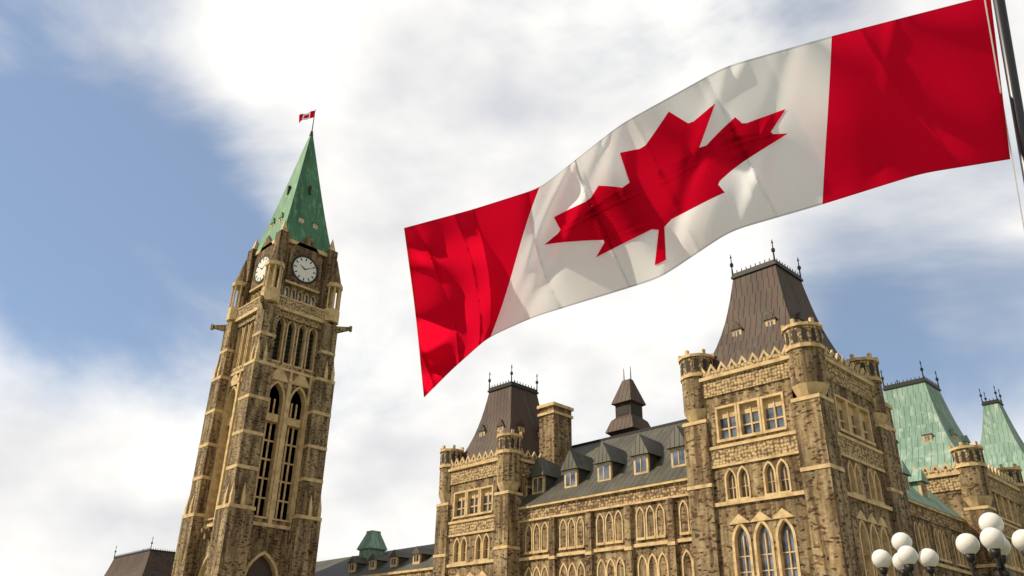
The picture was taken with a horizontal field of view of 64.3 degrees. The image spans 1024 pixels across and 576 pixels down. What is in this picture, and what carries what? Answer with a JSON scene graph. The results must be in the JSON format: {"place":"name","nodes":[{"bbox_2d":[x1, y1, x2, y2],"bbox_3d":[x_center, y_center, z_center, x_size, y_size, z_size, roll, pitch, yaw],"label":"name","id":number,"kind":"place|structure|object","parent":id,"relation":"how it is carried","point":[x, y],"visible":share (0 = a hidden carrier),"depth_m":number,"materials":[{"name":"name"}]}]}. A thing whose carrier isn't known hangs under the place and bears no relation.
{"place":"outdoors","nodes":[
{"label":"outdoors","id":0,"kind":"place"},
{"bbox_2d":[0,0,1023,575],"label":"sky","id":1,"kind":"structure","parent":0,"point":[147,147],"materials":[{"name":"white"}]},
{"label":"forecourt pavement","id":2,"kind":"structure","parent":0,"visible":0},
{"bbox_2d":[171,109,351,575],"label":"clock tower","id":3,"kind":"structure","parent":2,"relation":"on","point":[253,507],"depth_m":112.14,"materials":[{"name":"stone"}]},
{"bbox_2d":[104,239,1023,575],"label":"parliament building","id":4,"kind":"structure","parent":2,"relation":"on","point":[792,443],"depth_m":74.59,"materials":[{"name":"stone"}]},
{"bbox_2d":[872,532,938,575],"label":"lamp standard","id":5,"kind":"object","parent":2,"relation":"on","point":[906,557],"visible":1,"depth_m":13.89,"materials":[{"name":"white glass"}]},
{"bbox_2d":[956,512,1023,575],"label":"lamp standard","id":6,"kind":"object","parent":2,"relation":"on","point":[995,542],"visible":1,"depth_m":12.00,"materials":[{"name":"white glass"}]},
{"bbox_2d":[984,0,1023,229],"bbox_3d":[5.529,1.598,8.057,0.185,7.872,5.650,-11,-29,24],"label":"flag pole","id":7,"kind":"object","parent":2,"relation":"on","point":[1009,62],"depth_m":7.62,"materials":[{"name":"grey metal"}]},
{"bbox_2d":[404,0,1009,396],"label":"canadian flag","id":8,"kind":"object","parent":7,"relation":"attached to","point":[665,186],"visible":1,"depth_m":7.90,"materials":[{"name":"red fabric"}]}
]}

